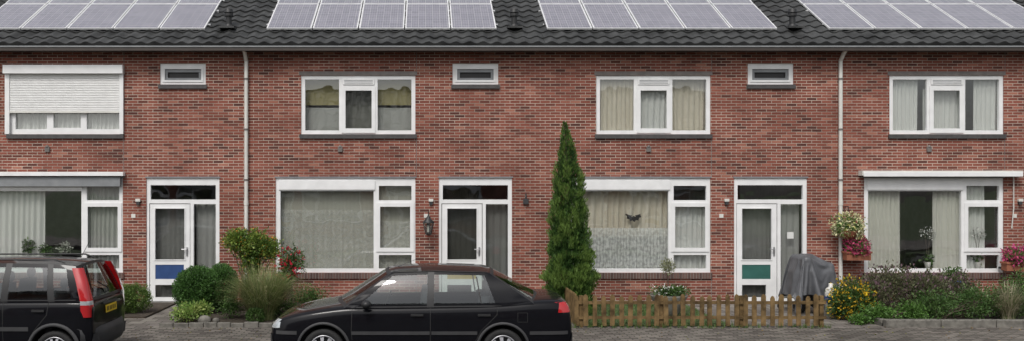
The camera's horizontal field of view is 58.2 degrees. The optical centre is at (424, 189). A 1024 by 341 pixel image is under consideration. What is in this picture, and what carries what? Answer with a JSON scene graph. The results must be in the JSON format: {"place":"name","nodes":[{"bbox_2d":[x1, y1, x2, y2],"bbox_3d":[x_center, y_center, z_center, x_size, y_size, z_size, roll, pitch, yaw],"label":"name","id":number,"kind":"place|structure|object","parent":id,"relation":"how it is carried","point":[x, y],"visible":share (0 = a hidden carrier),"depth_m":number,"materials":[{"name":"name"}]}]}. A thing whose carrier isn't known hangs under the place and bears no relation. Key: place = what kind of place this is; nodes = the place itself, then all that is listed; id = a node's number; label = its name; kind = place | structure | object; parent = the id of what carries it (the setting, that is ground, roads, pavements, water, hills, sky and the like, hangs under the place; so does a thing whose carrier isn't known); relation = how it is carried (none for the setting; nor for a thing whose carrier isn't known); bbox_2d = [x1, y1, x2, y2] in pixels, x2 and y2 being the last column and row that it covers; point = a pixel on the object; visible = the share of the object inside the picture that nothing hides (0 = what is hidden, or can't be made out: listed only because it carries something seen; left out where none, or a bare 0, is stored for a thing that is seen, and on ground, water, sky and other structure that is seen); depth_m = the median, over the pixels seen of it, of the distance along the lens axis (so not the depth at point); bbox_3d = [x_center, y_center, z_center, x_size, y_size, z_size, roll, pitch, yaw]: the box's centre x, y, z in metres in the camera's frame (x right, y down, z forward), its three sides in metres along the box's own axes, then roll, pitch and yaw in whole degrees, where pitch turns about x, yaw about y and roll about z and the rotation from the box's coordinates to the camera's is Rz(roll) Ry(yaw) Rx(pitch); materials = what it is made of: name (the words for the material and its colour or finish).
{"place":"outdoors","nodes":[
{"label":"outdoors","id":0,"kind":"place"},
{"bbox_2d":[21,237,36,267],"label":"window plant","id":1,"kind":"object","parent":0,"point":[26,248],"depth_m":20.10,"materials":[{"name":"green plant"}]},
{"bbox_2d":[38,242,52,255],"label":"window plant","id":2,"kind":"object","parent":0,"point":[46,249],"depth_m":20.11,"materials":[{"name":"green plant"}]},
{"bbox_2d":[0,243,125,340],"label":"parked hatchback car","id":3,"kind":"object","parent":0,"point":[80,308],"visible":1,"depth_m":13.20,"materials":[{"name":"black paint"}]},
{"bbox_2d":[55,241,72,255],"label":"window plant","id":4,"kind":"object","parent":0,"point":[63,246],"depth_m":20.11,"materials":[{"name":"plant"}]},
{"bbox_2d":[125,303,175,317],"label":"soil","id":5,"kind":"structure","parent":0,"point":[153,310],"depth_m":18.59,"materials":[{"name":"brown soil"}]},
{"bbox_2d":[122,282,152,313],"bbox_3d":[-5.909,2.181,18.267,1.011,0.672,0.821,0,0,0],"label":"hedge bush","id":6,"kind":"object","parent":5,"relation":"on","point":[132,295],"visible":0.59,"depth_m":18.16,"materials":[{"name":"green plant"}]},
{"bbox_2d":[175,302,299,322],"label":"soil","id":7,"kind":"structure","parent":0,"point":[241,318],"depth_m":17.59,"materials":[{"name":"brown soil"}]},
{"bbox_2d":[169,298,213,322],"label":"lime flowers","id":8,"kind":"object","parent":7,"relation":"on","point":[189,313],"visible":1,"depth_m":16.95,"materials":[{"name":"green plant"}]},
{"bbox_2d":[172,262,239,310],"bbox_3d":[-4.355,1.991,18.325,1.448,1.042,1.000,0,0,-34],"label":"round bush","id":9,"kind":"object","parent":7,"relation":"on","point":[195,283],"visible":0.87,"depth_m":18.04,"materials":[{"name":"green plant"}]},
{"bbox_2d":[219,225,283,282],"bbox_3d":[-3.600,1.625,18.992,1.315,1.759,0.896,0,0,0],"label":"golden shrub","id":10,"kind":"object","parent":7,"relation":"on","point":[257,246],"visible":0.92,"depth_m":18.87,"materials":[{"name":"green plant"}]},
{"bbox_2d":[245,307,264,321],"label":"bush","id":11,"kind":"object","parent":7,"relation":"on","point":[254,317],"visible":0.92,"depth_m":16.93,"materials":[{"name":"green plant"}]},
{"bbox_2d":[215,282,331,317],"bbox_3d":[-2.779,2.188,17.772,2.495,0.659,1.363,0,0,-37],"label":"ground cover plant","id":12,"kind":"object","parent":7,"relation":"on","point":[308,294],"visible":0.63,"depth_m":17.56,"materials":[{"name":"green plant"}]},
{"bbox_2d":[273,243,306,305],"bbox_3d":[-2.769,1.791,18.798,0.754,1.425,0.560,0,0,0],"label":"rose bush","id":13,"kind":"object","parent":7,"relation":"on","point":[293,265],"visible":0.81,"depth_m":18.74,"materials":[{"name":"green plant"}]},
{"bbox_2d":[214,260,310,320],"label":"ornamental grass","id":14,"kind":"object","parent":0,"point":[266,295],"depth_m":17.12,"materials":[{"name":"green plant"}]},
{"bbox_2d":[271,259,571,340],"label":"parked sedan car","id":15,"kind":"object","parent":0,"point":[497,307],"visible":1,"depth_m":13.10,"materials":[{"name":"black paint"}]},
{"bbox_2d":[124,304,996,327],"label":"garden paving","id":16,"kind":"structure","parent":0,"point":[156,319],"depth_m":17.29,"materials":[{"name":"tile"}]},
{"bbox_2d":[159,321,273,327],"bbox_3d":[-2.433,2.461,16.570,4.739,0.118,0.080,0,0,0],"label":"garden edging","id":17,"kind":"object","parent":16,"relation":"on","point":[217,325],"visible":0.43,"depth_m":16.53,"materials":[{"name":"concrete"}]},
{"bbox_2d":[539,121,600,313],"bbox_3d":[2.891,0.567,18.081,1.293,3.868,1.193,0,0,0],"label":"cypress tree","id":18,"kind":"object","parent":16,"relation":"on","point":[571,252],"visible":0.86,"depth_m":17.88,"materials":[{"name":"green plant"}]},
{"bbox_2d":[564,287,825,326],"bbox_3d":[4.982,2.245,17.200,4.563,0.710,1.400,0,0,0],"label":"picket fence","id":19,"kind":"object","parent":16,"relation":"on","point":[580,317],"visible":0.9,"depth_m":16.50,"materials":[{"name":"brown wood"}]},
{"bbox_2d":[776,253,838,312],"bbox_3d":[7.849,1.902,18.508,1.148,1.193,1.103,0,0,0],"label":"covered scooter","id":20,"kind":"object","parent":16,"relation":"on","point":[808,274],"visible":0.75,"depth_m":18.27,"materials":[{"name":"fabric"}]},
{"bbox_2d":[862,313,1023,327],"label":"garden edging","id":21,"kind":"object","parent":16,"relation":"on","point":[952,323],"visible":0.84,"depth_m":16.54,"materials":[{"name":"concrete"}]},
{"bbox_2d":[113,328,1023,340],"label":"sidewalk","id":22,"kind":"structure","parent":0,"point":[656,334],"depth_m":15.72,"materials":[{"name":"grey concrete"}]},
{"bbox_2d":[122,326,1020,340],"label":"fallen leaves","id":23,"kind":"object","parent":22,"relation":"on","point":[590,332],"visible":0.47,"depth_m":15.89,"materials":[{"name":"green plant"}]},
{"bbox_2d":[572,319,831,328],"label":"grass weeds","id":24,"kind":"object","parent":22,"relation":"on","point":[746,326],"depth_m":16.48,"materials":[{"name":"green plant"}]},
{"bbox_2d":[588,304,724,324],"bbox_3d":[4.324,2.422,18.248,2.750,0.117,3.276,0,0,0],"label":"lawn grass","id":25,"kind":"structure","parent":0,"point":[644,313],"depth_m":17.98,"materials":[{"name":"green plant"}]},
{"bbox_2d":[588,304,730,325],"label":"grass","id":26,"kind":"structure","parent":0,"point":[652,310],"depth_m":17.39,"materials":[{"name":"green plant"}]},
{"bbox_2d":[647,257,690,315],"bbox_3d":[4.762,1.908,17.800,0.856,1.184,0.711,0,0,0],"label":"potted standard tree","id":27,"kind":"object","parent":26,"relation":"on","point":[670,292],"visible":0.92,"depth_m":17.73,"materials":[{"name":"green plant"}]},
{"bbox_2d":[882,301,1023,325],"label":"soil","id":28,"kind":"structure","parent":0,"point":[988,317],"depth_m":17.58,"materials":[{"name":"brown soil"}]},
{"bbox_2d":[824,273,881,320],"bbox_3d":[8.167,2.073,17.502,1.058,0.923,0.769,0,0,0],"label":"yellow flower plant","id":29,"kind":"object","parent":28,"relation":"on","point":[848,299],"visible":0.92,"depth_m":17.40,"materials":[{"name":"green plant"}]},
{"bbox_2d":[846,299,930,324],"bbox_3d":[8.589,2.293,16.977,1.633,0.484,0.552,0,0,0],"label":"fern plant","id":30,"kind":"object","parent":28,"relation":"on","point":[909,311],"visible":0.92,"depth_m":16.92,"materials":[{"name":"green plant"}]},
{"bbox_2d":[852,259,982,314],"bbox_3d":[9.642,1.945,17.771,2.744,1.178,1.259,0,0,-10],"label":"lavender bush","id":31,"kind":"object","parent":28,"relation":"on","point":[900,287],"visible":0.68,"depth_m":17.61,"materials":[{"name":"green plant"}]},
{"bbox_2d":[940,264,966,281],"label":"potted plant","id":32,"kind":"object","parent":28,"relation":"on","point":[954,270],"visible":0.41,"depth_m":19.36,"materials":[{"name":"green plant"}]},
{"bbox_2d":[903,265,1023,318],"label":"garden shrub","id":33,"kind":"object","parent":28,"relation":"on","point":[983,305],"visible":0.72,"depth_m":17.15,"materials":[{"name":"green plant"}]},
{"bbox_2d":[984,280,1023,318],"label":"plume grass","id":34,"kind":"object","parent":28,"relation":"on","point":[1010,307],"depth_m":16.98,"materials":[{"name":"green plant"}]},
{"label":"ground","id":35,"kind":"structure","parent":0,"visible":0},
{"bbox_2d":[0,52,243,301],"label":"wall","id":36,"kind":"structure","parent":35,"relation":"on","point":[183,132],"depth_m":20.00,"materials":[{"name":"red brick"}]},
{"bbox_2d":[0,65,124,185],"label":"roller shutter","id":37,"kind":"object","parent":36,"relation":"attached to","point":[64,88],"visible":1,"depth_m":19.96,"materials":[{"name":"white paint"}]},
{"bbox_2d":[0,64,218,301],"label":"window frames","id":38,"kind":"structure","parent":36,"relation":"attached to","point":[182,73],"depth_m":20.02,"materials":[{"name":"white plastic"}]},
{"bbox_2d":[0,113,215,296],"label":"curtains","id":39,"kind":"object","parent":38,"relation":"attached to","point":[22,215],"visible":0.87,"depth_m":20.17,"materials":[{"name":"white fabric"}]},
{"bbox_2d":[150,204,189,300],"bbox_3d":[-5.579,1.393,20.020,0.871,2.128,0.120,0,0,0],"label":"front door","id":40,"kind":"structure","parent":38,"relation":"attached to","point":[164,271],"depth_m":20.04,"materials":[{"name":"white paint"}]},
{"bbox_2d":[0,71,219,284],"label":"sills and trim","id":41,"kind":"structure","parent":36,"relation":"attached to","point":[88,136],"depth_m":19.95,"materials":[{"name":"concrete"}]},
{"bbox_2d":[0,46,242,51],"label":"gutter","id":42,"kind":"object","parent":36,"relation":"attached to","point":[121,48],"visible":0.94,"depth_m":19.60,"materials":[{"name":"grey metal"}]},
{"bbox_2d":[0,0,263,45],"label":"roof","id":43,"kind":"structure","parent":36,"relation":"on","point":[245,14],"depth_m":20.01,"materials":[{"name":"tile"}]},
{"bbox_2d":[0,0,224,29],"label":"solar panel array","id":44,"kind":"object","parent":43,"relation":"on","point":[107,14],"visible":1,"depth_m":21.04,"materials":[{"name":"glass"}]},
{"bbox_2d":[219,8,236,29],"bbox_3d":[-4.378,-3.745,20.395,0.340,0.560,0.410,0,0,0],"label":"roof vent pipe","id":45,"kind":"object","parent":43,"relation":"on","point":[228,13],"visible":0.86,"depth_m":20.37,"materials":[{"name":"black plastic"}]},
{"bbox_2d":[45,185,215,301],"bbox_3d":[-7.125,-0.190,24.140,6.473,5.620,7.719,0,0,0],"label":"interior","id":46,"kind":"object","parent":35,"relation":"on","point":[63,216],"visible":0.01,"depth_m":24.60,"materials":[{"name":"paint"}]},
{"bbox_2d":[247,52,542,301],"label":"wall","id":47,"kind":"structure","parent":35,"relation":"on","point":[479,132],"depth_m":20.00,"materials":[{"name":"red brick"}]},
{"bbox_2d":[242,51,248,279],"bbox_3d":[-3.886,-0.267,19.828,0.103,5.534,0.341,0,0,0],"label":"drainpipe","id":48,"kind":"object","parent":47,"relation":"attached to","point":[246,179],"visible":0.77,"depth_m":19.89,"materials":[{"name":"white plastic"}]},
{"bbox_2d":[276,64,511,291],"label":"window frames","id":49,"kind":"structure","parent":47,"relation":"attached to","point":[475,73],"depth_m":20.02,"materials":[{"name":"white plastic"}]},
{"bbox_2d":[275,52,512,291],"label":"sills and trim","id":50,"kind":"structure","parent":47,"relation":"attached to","point":[340,149],"depth_m":19.96,"materials":[{"name":"concrete"}]},
{"bbox_2d":[281,80,507,291],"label":"curtains","id":51,"kind":"object","parent":47,"relation":"attached to","point":[327,229],"visible":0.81,"depth_m":20.20,"materials":[{"name":"white fabric"}]},
{"bbox_2d":[243,46,545,51],"bbox_3d":[-0.646,-3.035,19.791,6.479,0.130,0.413,0,0,0],"label":"gutter","id":52,"kind":"object","parent":47,"relation":"on","point":[394,48],"visible":1,"depth_m":19.60,"materials":[{"name":"grey metal"}]},
{"bbox_2d":[244,0,544,45],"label":"roof","id":53,"kind":"structure","parent":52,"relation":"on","point":[501,34],"depth_m":20.02,"materials":[{"name":"tile"}]},
{"bbox_2d":[266,0,497,29],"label":"solar panel array","id":54,"kind":"object","parent":53,"relation":"on","point":[381,14],"visible":1,"depth_m":20.98,"materials":[{"name":"glass"}]},
{"bbox_2d":[507,8,522,29],"bbox_3d":[2.006,-3.745,20.395,0.340,0.560,0.410,0,0,0],"label":"roof vent pipe","id":55,"kind":"object","parent":53,"relation":"on","point":[514,13],"visible":0.88,"depth_m":20.38,"materials":[{"name":"black plastic"}]},
{"bbox_2d":[423,211,433,235],"bbox_3d":[0.085,0.742,19.812,0.251,0.520,0.376,0,0,0],"label":"wall lantern","id":56,"kind":"object","parent":47,"relation":"attached to","point":[428,220],"depth_m":19.72,"materials":[{"name":"black metal"}]},
{"bbox_2d":[442,204,481,291],"bbox_3d":[0.821,1.393,20.020,0.871,2.128,0.120,0,0,0],"label":"front door","id":57,"kind":"structure","parent":47,"relation":"in","point":[457,280],"depth_m":20.04,"materials":[{"name":"white paint"}]},
{"bbox_2d":[523,193,528,203],"bbox_3d":[2.214,0.207,19.974,0.114,0.243,0.049,0,0,0],"label":"wall lamp","id":58,"kind":"object","parent":47,"relation":"attached to","point":[525,200],"visible":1,"depth_m":19.95,"materials":[{"name":"grey plastic"}]},
{"bbox_2d":[306,105,507,291],"bbox_3d":[-0.646,-0.190,24.140,6.473,5.620,7.719,0,0,0],"label":"interior","id":59,"kind":"object","parent":35,"relation":"on","point":[475,192],"depth_m":24.60,"materials":[{"name":"paint"}]},
{"bbox_2d":[543,52,838,300],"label":"wall","id":60,"kind":"structure","parent":35,"relation":"on","point":[775,132],"depth_m":20.00,"materials":[{"name":"red brick"}]},
{"bbox_2d":[574,64,806,300],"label":"window frames","id":61,"kind":"structure","parent":60,"relation":"attached to","point":[770,73],"depth_m":20.02,"materials":[{"name":"white plastic"}]},
{"bbox_2d":[625,214,640,221],"bbox_3d":[4.595,0.633,20.128,0.362,0.185,0.005,0,0,0],"label":"window ornament","id":62,"kind":"object","parent":61,"relation":"attached to","point":[633,218],"depth_m":20.13,"materials":[{"name":"plastic"}]},
{"bbox_2d":[787,232,793,238],"bbox_3d":[8.028,1.014,20.062,0.143,0.143,0.004,0,0,0],"label":"paper notice","id":63,"kind":"object","parent":61,"relation":"attached to","point":[790,235],"visible":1,"depth_m":20.06,"materials":[{"name":"white paper"}]},
{"bbox_2d":[583,80,798,297],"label":"curtains","id":64,"kind":"object","parent":60,"relation":"attached to","point":[620,240],"visible":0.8,"depth_m":20.19,"materials":[{"name":"fabric"}]},
{"bbox_2d":[543,46,847,51],"bbox_3d":[5.832,-3.035,19.791,6.478,0.130,0.413,0,0,0],"label":"gutter","id":65,"kind":"object","parent":60,"relation":"attached to","point":[695,48],"visible":0.96,"depth_m":19.60,"materials":[{"name":"grey metal"}]},
{"bbox_2d":[531,0,846,45],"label":"roof","id":66,"kind":"structure","parent":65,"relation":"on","point":[815,31],"depth_m":20.01,"materials":[{"name":"tile"}]},
{"bbox_2d":[535,0,776,29],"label":"solar panel array","id":67,"kind":"object","parent":66,"relation":"on","point":[665,14],"visible":1,"depth_m":20.98,"materials":[{"name":"glass"}]},
{"bbox_2d":[786,8,804,29],"bbox_3d":[8.229,-3.745,20.395,0.340,0.560,0.410,0,0,0],"label":"roof vent pipe","id":68,"kind":"object","parent":66,"relation":"on","point":[792,13],"visible":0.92,"depth_m":20.38,"materials":[{"name":"black plastic"}]},
{"bbox_2d":[585,71,807,296],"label":"sills and trim","id":69,"kind":"structure","parent":60,"relation":"attached to","point":[726,201],"depth_m":19.96,"materials":[{"name":"concrete"}]},
{"bbox_2d":[736,204,776,300],"bbox_3d":[7.279,1.393,20.020,0.871,2.128,0.120,0,0,0],"label":"front door","id":70,"kind":"structure","parent":60,"relation":"in","point":[756,271],"depth_m":20.04,"materials":[{"name":"white paint"}]},
{"bbox_2d":[674,185,800,258],"bbox_3d":[5.832,-0.190,24.140,6.472,5.620,7.719,0,0,0],"label":"interior","id":71,"kind":"object","parent":35,"relation":"on","point":[769,192],"depth_m":23.24,"materials":[{"name":"paint"}]},
{"bbox_2d":[839,52,1023,298],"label":"wall","id":72,"kind":"structure","parent":35,"relation":"on","point":[868,145],"depth_m":20.00,"materials":[{"name":"red brick"}]},
{"bbox_2d":[838,51,846,287],"bbox_3d":[9.071,-0.267,19.828,0.103,5.534,0.341,0,0,0],"label":"drainpipe","id":73,"kind":"object","parent":72,"relation":"attached to","point":[840,129],"visible":0.77,"depth_m":19.89,"materials":[{"name":"white plastic"}]},
{"bbox_2d":[828,206,867,238],"bbox_3d":[9.118,0.736,19.667,0.794,0.744,0.645,0,0,27],"label":"hanging flower basket","id":74,"kind":"object","parent":72,"relation":"attached to","point":[851,230],"visible":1,"depth_m":19.55,"materials":[{"name":"white plant"}]},
{"bbox_2d":[841,235,872,259],"bbox_3d":[9.319,1.240,19.697,0.631,0.581,0.611,0,0,0],"label":"pink flower trough","id":75,"kind":"object","parent":72,"relation":"attached to","point":[856,249],"visible":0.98,"depth_m":19.60,"materials":[{"name":"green plant"}]},
{"bbox_2d":[868,80,996,267],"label":"curtains","id":76,"kind":"object","parent":72,"relation":"attached to","point":[884,222],"visible":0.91,"depth_m":20.16,"materials":[{"name":"white fabric"}]},
{"bbox_2d":[841,46,1023,51],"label":"gutter","id":77,"kind":"object","parent":72,"relation":"attached to","point":[935,48],"visible":0.94,"depth_m":19.60,"materials":[{"name":"grey metal"}]},
{"bbox_2d":[832,0,1023,45],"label":"roof","id":78,"kind":"structure","parent":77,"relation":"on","point":[934,37],"depth_m":19.93,"materials":[{"name":"tile"}]},
{"bbox_2d":[797,0,1023,29],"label":"solar panel array","id":79,"kind":"object","parent":78,"relation":"on","point":[918,14],"visible":1,"depth_m":21.04,"materials":[{"name":"glass"}]},
{"bbox_2d":[864,76,1002,272],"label":"window frames","id":80,"kind":"structure","parent":72,"relation":"attached to","point":[944,83],"depth_m":20.02,"materials":[{"name":"white plastic"}]},
{"bbox_2d":[918,227,935,267],"bbox_3d":[11.065,1.277,20.120,0.397,0.932,0.257,0,0,0],"label":"orchid","id":81,"kind":"object","parent":80,"relation":"on","point":[929,260],"visible":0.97,"depth_m":20.11,"materials":[{"name":"white plant"}]},
{"bbox_2d":[969,227,984,267],"bbox_3d":[12.180,1.287,20.108,0.382,0.911,0.239,0,0,24],"label":"orchid","id":82,"kind":"object","parent":80,"relation":"on","point":[977,263],"visible":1,"depth_m":20.11,"materials":[{"name":"white plant"}]},
{"bbox_2d":[858,171,1022,227],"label":"awning","id":83,"kind":"object","parent":72,"relation":"attached to","point":[1013,174],"visible":1,"depth_m":19.78,"materials":[{"name":"white plastic"}]},
{"bbox_2d":[863,71,1022,278],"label":"sills and trim","id":84,"kind":"structure","parent":72,"relation":"attached to","point":[929,149],"depth_m":19.96,"materials":[{"name":"concrete"}]},
{"bbox_2d":[998,243,1023,270],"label":"pink flower trough","id":85,"kind":"object","parent":72,"relation":"attached to","point":[1011,261],"visible":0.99,"depth_m":19.61,"materials":[{"name":"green plant"}]},
{"bbox_2d":[900,80,995,267],"bbox_3d":[12.311,-0.190,24.140,6.473,5.620,7.719,0,0,0],"label":"interior","id":86,"kind":"object","parent":35,"relation":"on","point":[915,212],"visible":0.01,"depth_m":24.09,"materials":[{"name":"paint"}]}
]}

